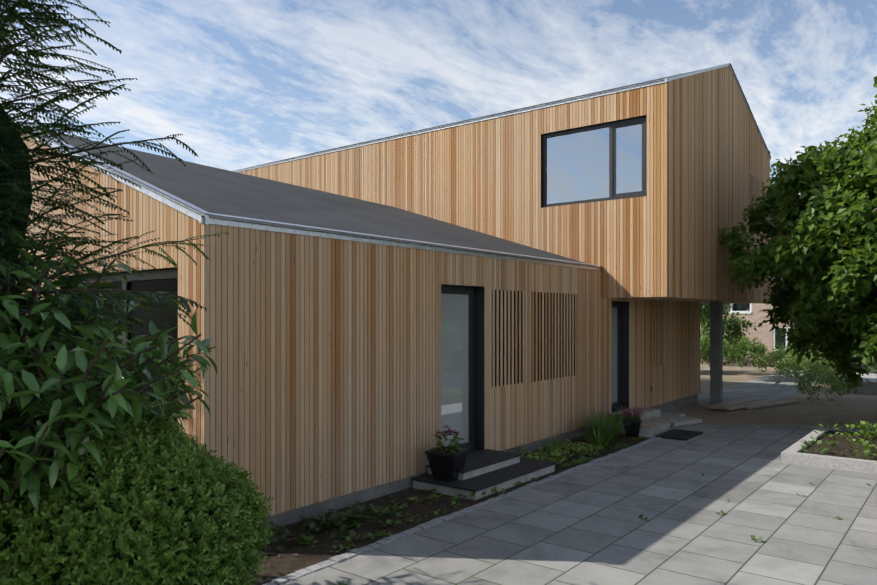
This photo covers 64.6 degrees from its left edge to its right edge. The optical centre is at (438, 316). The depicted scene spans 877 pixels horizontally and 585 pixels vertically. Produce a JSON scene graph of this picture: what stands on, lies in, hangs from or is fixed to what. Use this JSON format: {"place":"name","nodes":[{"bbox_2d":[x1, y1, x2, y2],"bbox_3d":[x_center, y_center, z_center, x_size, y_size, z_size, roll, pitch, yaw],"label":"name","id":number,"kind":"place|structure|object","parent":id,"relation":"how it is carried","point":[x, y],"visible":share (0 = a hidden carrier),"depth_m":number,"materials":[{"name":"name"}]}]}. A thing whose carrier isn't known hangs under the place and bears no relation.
{"place":"outdoors","nodes":[
{"label":"outdoors","id":0,"kind":"place"},
{"bbox_2d":[0,208,219,521],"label":"laurel","id":1,"kind":"object","parent":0,"point":[71,362],"depth_m":3.44,"materials":[{"name":"green plant"}]},
{"bbox_2d":[0,399,273,584],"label":"boxwood","id":2,"kind":"object","parent":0,"point":[187,463],"depth_m":3.47,"materials":[{"name":"green plant"}]},
{"bbox_2d":[16,66,769,516],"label":"wood cladding","id":3,"kind":"structure","parent":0,"point":[324,384],"depth_m":9.29,"materials":[{"name":"brown wood"}]},
{"bbox_2d":[60,109,651,452],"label":"window frames","id":4,"kind":"structure","parent":3,"relation":"in","point":[476,369],"depth_m":9.66,"materials":[{"name":"black metal"}]},
{"bbox_2d":[89,124,641,445],"bbox_3d":[0.028,-0.771,9.246,1.987,4.730,8.364,0,0,49],"label":"window glass","id":5,"kind":"object","parent":4,"relation":"in","point":[577,166],"visible":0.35,"depth_m":11.16,"materials":[{"name":"glass"}]},
{"bbox_2d":[495,175,753,386],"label":"house slats","id":6,"kind":"object","parent":3,"relation":"attached to","point":[752,185],"visible":0.48,"depth_m":10.18,"materials":[{"name":"brown wood"}]},
{"bbox_2d":[21,63,770,270],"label":"house trim","id":7,"kind":"structure","parent":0,"point":[207,219],"depth_m":7.33,"materials":[{"name":"grey metal"}]},
{"bbox_2d":[32,63,770,267],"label":"house roof","id":8,"kind":"structure","parent":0,"point":[209,189],"depth_m":8.69,"materials":[{"name":"grey"}]},
{"bbox_2d":[0,0,876,194],"label":"sky","id":9,"kind":"structure","parent":0,"point":[247,83],"materials":[{"name":"blue"}]},
{"bbox_2d":[260,394,697,529],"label":"foundation plinth","id":10,"kind":"structure","parent":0,"point":[307,511],"depth_m":7.32,"materials":[{"name":"grey concrete"}]},
{"bbox_2d":[506,291,506,382],"bbox_3d":[3.015,-0.956,12.422,2.804,5.300,10.520,0,0,38],"label":"house interior","id":11,"kind":"object","parent":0,"point":[506,336],"depth_m":9.45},
{"bbox_2d":[282,425,876,584],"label":"paving","id":12,"kind":"structure","parent":0,"point":[586,526],"depth_m":6.16,"materials":[{"name":"grey concrete"}]},
{"bbox_2d":[263,437,660,584],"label":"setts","id":13,"kind":"structure","parent":12,"relation":"on","point":[336,559],"depth_m":6.27,"materials":[{"name":"concrete"}]},
{"bbox_2d":[296,404,876,584],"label":"plants","id":14,"kind":"object","parent":12,"relation":"on","point":[601,431],"visible":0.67,"depth_m":8.99,"materials":[{"name":"green plant"}]},
{"bbox_2d":[435,425,461,435],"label":"potted flowers","id":15,"kind":"object","parent":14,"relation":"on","point":[444,432],"visible":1,"depth_m":7.61,"materials":[{"name":"pink plant"}]},
{"bbox_2d":[655,429,702,440],"bbox_3d":[3.831,1.882,11.034,0.480,0.024,0.840,0,0,38],"label":"door mat","id":16,"kind":"object","parent":12,"relation":"on","point":[678,434],"depth_m":10.97,"materials":[{"name":"black rubber"}]},
{"bbox_2d":[781,427,876,473],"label":"bed kerb","id":17,"kind":"structure","parent":12,"relation":"on","point":[791,454],"depth_m":8.73,"materials":[{"name":"concrete"}]},
{"bbox_2d":[800,430,876,460],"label":"bed soil","id":18,"kind":"structure","parent":17,"relation":"in","point":[839,448],"depth_m":9.54,"materials":[{"name":"brown soil"}]},
{"bbox_2d":[621,297,756,303],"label":"soffit","id":19,"kind":"structure","parent":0,"point":[704,301],"depth_m":13.38,"materials":[{"name":"brown wood"}]},
{"bbox_2d":[700,282,794,362],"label":"neighbour walls","id":20,"kind":"structure","parent":0,"point":[763,333],"depth_m":28.21,"materials":[{"name":"beige brick"}]},
{"bbox_2d":[723,303,793,349],"bbox_3d":[16.948,0.069,25.306,13.500,2.650,0.001,0,0,38],"label":"window","id":21,"kind":"structure","parent":20,"relation":"in","point":[780,340],"depth_m":27.91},
{"bbox_2d":[729,303,794,350],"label":"trim","id":22,"kind":"structure","parent":20,"relation":"attached to","point":[749,312],"depth_m":28.37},
{"bbox_2d":[698,370,835,401],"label":"road","id":23,"kind":"structure","parent":0,"point":[762,388],"depth_m":17.95,"materials":[{"name":"grey asphalt"}]},
{"bbox_2d":[754,348,806,371],"bbox_3d":[10.936,1.397,22.079,1.727,0.827,2.321,0,0,17],"label":"shrub","id":24,"kind":"object","parent":23,"relation":"on","point":[768,360],"visible":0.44,"depth_m":21.61,"materials":[{"name":"green plant"}]},
{"label":"ground","id":25,"kind":"structure","parent":0,"visible":0},
{"bbox_2d":[0,0,228,405],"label":"conifer","id":26,"kind":"object","parent":25,"relation":"on","point":[13,16],"depth_m":4.05,"materials":[{"name":"green plant"}]},
{"bbox_2d":[202,223,620,444],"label":"trim","id":27,"kind":"structure","parent":25,"relation":"on","point":[202,339],"depth_m":5.62,"materials":[{"name":"brown wood"}]},
{"bbox_2d":[246,433,650,584],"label":"soil bed","id":28,"kind":"object","parent":25,"relation":"on","point":[286,562],"depth_m":6.30,"materials":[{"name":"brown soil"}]},
{"bbox_2d":[261,501,392,550],"bbox_3d":[-1.070,1.834,6.132,0.536,0.106,1.559,0,0,43],"label":"dark ground cover","id":29,"kind":"object","parent":28,"relation":"on","point":[316,519],"visible":0.88,"depth_m":6.22,"materials":[{"name":"green plant"}]},
{"bbox_2d":[622,418,642,436],"bbox_3d":[3.070,1.764,10.968,0.284,0.260,0.284,0,0,21],"label":"planter","id":30,"kind":"object","parent":28,"relation":"on","point":[634,429],"visible":0.77,"depth_m":10.86,"materials":[{"name":"black plastic"}]},
{"bbox_2d":[618,406,642,416],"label":"heather","id":31,"kind":"object","parent":30,"relation":"in","point":[629,413],"visible":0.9,"depth_m":10.92,"materials":[{"name":"purple plant"}]},
{"bbox_2d":[518,421,876,466],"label":"ground cover plants","id":32,"kind":"object","parent":28,"relation":"on","point":[558,450],"visible":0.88,"depth_m":9.41,"materials":[{"name":"green plant"}]},
{"bbox_2d":[413,408,701,499],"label":"concrete steps","id":33,"kind":"structure","parent":25,"relation":"on","point":[680,419],"depth_m":8.10,"materials":[{"name":"grey concrete"}]},
{"bbox_2d":[425,446,469,481],"bbox_3d":[0.099,1.629,7.629,0.364,0.320,0.364,0,0,29],"label":"planter","id":34,"kind":"object","parent":33,"relation":"on","point":[447,466],"visible":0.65,"depth_m":7.52,"materials":[{"name":"black plastic"}]},
{"bbox_2d":[412,449,556,491],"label":"step treads","id":35,"kind":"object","parent":33,"relation":"on","point":[479,459],"visible":0.71,"depth_m":7.91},
{"bbox_2d":[700,304,761,348],"bbox_3d":[8.233,0.391,21.142,2.820,3.011,2.449,0,0,38],"label":"standard tree","id":36,"kind":"object","parent":25,"relation":"on","point":[705,323],"depth_m":20.67,"materials":[{"name":"green plant"}]},
{"bbox_2d":[670,361,876,427],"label":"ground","id":37,"kind":"structure","parent":25,"relation":"on","point":[854,408],"depth_m":14.16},
{"bbox_2d":[609,398,799,427],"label":"steps","id":38,"kind":"structure","parent":37,"relation":"on","point":[743,403],"depth_m":14.15,"materials":[{"name":"grey concrete"}]},
{"bbox_2d":[710,302,722,404],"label":"column","id":39,"kind":"structure","parent":37,"relation":"on","point":[716,352],"depth_m":14.63,"materials":[{"name":"grey concrete"}]},
{"bbox_2d":[700,332,751,360],"bbox_3d":[10.780,1.076,27.280,2.998,1.263,2.265,0,0,38],"label":"shrub","id":40,"kind":"object","parent":37,"relation":"on","point":[702,338],"visible":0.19,"depth_m":26.66,"materials":[{"name":"green plant"}]},
{"bbox_2d":[700,334,768,367],"bbox_3d":[10.099,1.135,23.626,2.262,1.176,2.682,0,0,38],"label":"shrub","id":41,"kind":"object","parent":37,"relation":"on","point":[756,348],"visible":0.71,"depth_m":22.96,"materials":[{"name":"green plant"}]},
{"bbox_2d":[773,343,793,360],"bbox_3d":[14.107,1.192,25.854,3.023,1.213,1.778,0,0,38],"label":"shrub","id":42,"kind":"object","parent":37,"relation":"on","point":[783,347],"depth_m":26.51,"materials":[{"name":"green plant"}]},
{"bbox_2d":[771,353,832,386],"bbox_3d":[9.851,1.423,18.732,1.602,0.843,2.398,0,0,38],"label":"shrub","id":43,"kind":"object","parent":37,"relation":"on","point":[805,364],"visible":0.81,"depth_m":18.35,"materials":[{"name":"green plant"}]},
{"bbox_2d":[775,344,841,375],"bbox_3d":[10.741,1.275,20.118,1.688,1.031,2.460,0,0,38],"label":"shrub","id":44,"kind":"object","parent":37,"relation":"on","point":[791,355],"visible":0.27,"depth_m":19.77,"materials":[{"name":"green plant"}]},
{"bbox_2d":[794,368,853,401],"bbox_3d":[8.707,1.518,15.683,1.333,0.731,2.012,0,0,38],"label":"shrub","id":45,"kind":"object","parent":37,"relation":"on","point":[823,378],"visible":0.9,"depth_m":15.57,"materials":[{"name":"green plant"}]},
{"bbox_2d":[821,350,876,373],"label":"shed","id":46,"kind":"structure","parent":37,"relation":"on","point":[864,367],"depth_m":22.91,"materials":[{"name":"grey"}]},
{"bbox_2d":[830,373,876,394],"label":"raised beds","id":47,"kind":"object","parent":37,"relation":"on","point":[869,388],"visible":0.33,"depth_m":16.98,"materials":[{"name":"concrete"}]},
{"bbox_2d":[839,350,876,372],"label":"shrub","id":48,"kind":"object","parent":37,"relation":"on","point":[856,355],"visible":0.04,"depth_m":20.63,"materials":[{"name":"green plant"}]},
{"bbox_2d":[768,150,783,222],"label":"tree","id":49,"kind":"object","parent":25,"relation":"on","point":[776,164],"depth_m":50.34,"materials":[{"name":"green plant"}]},
{"bbox_2d":[717,76,876,394],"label":"apple tree","id":50,"kind":"object","parent":25,"relation":"on","point":[806,290],"depth_m":11.49,"materials":[{"name":"green plant"}]}
]}

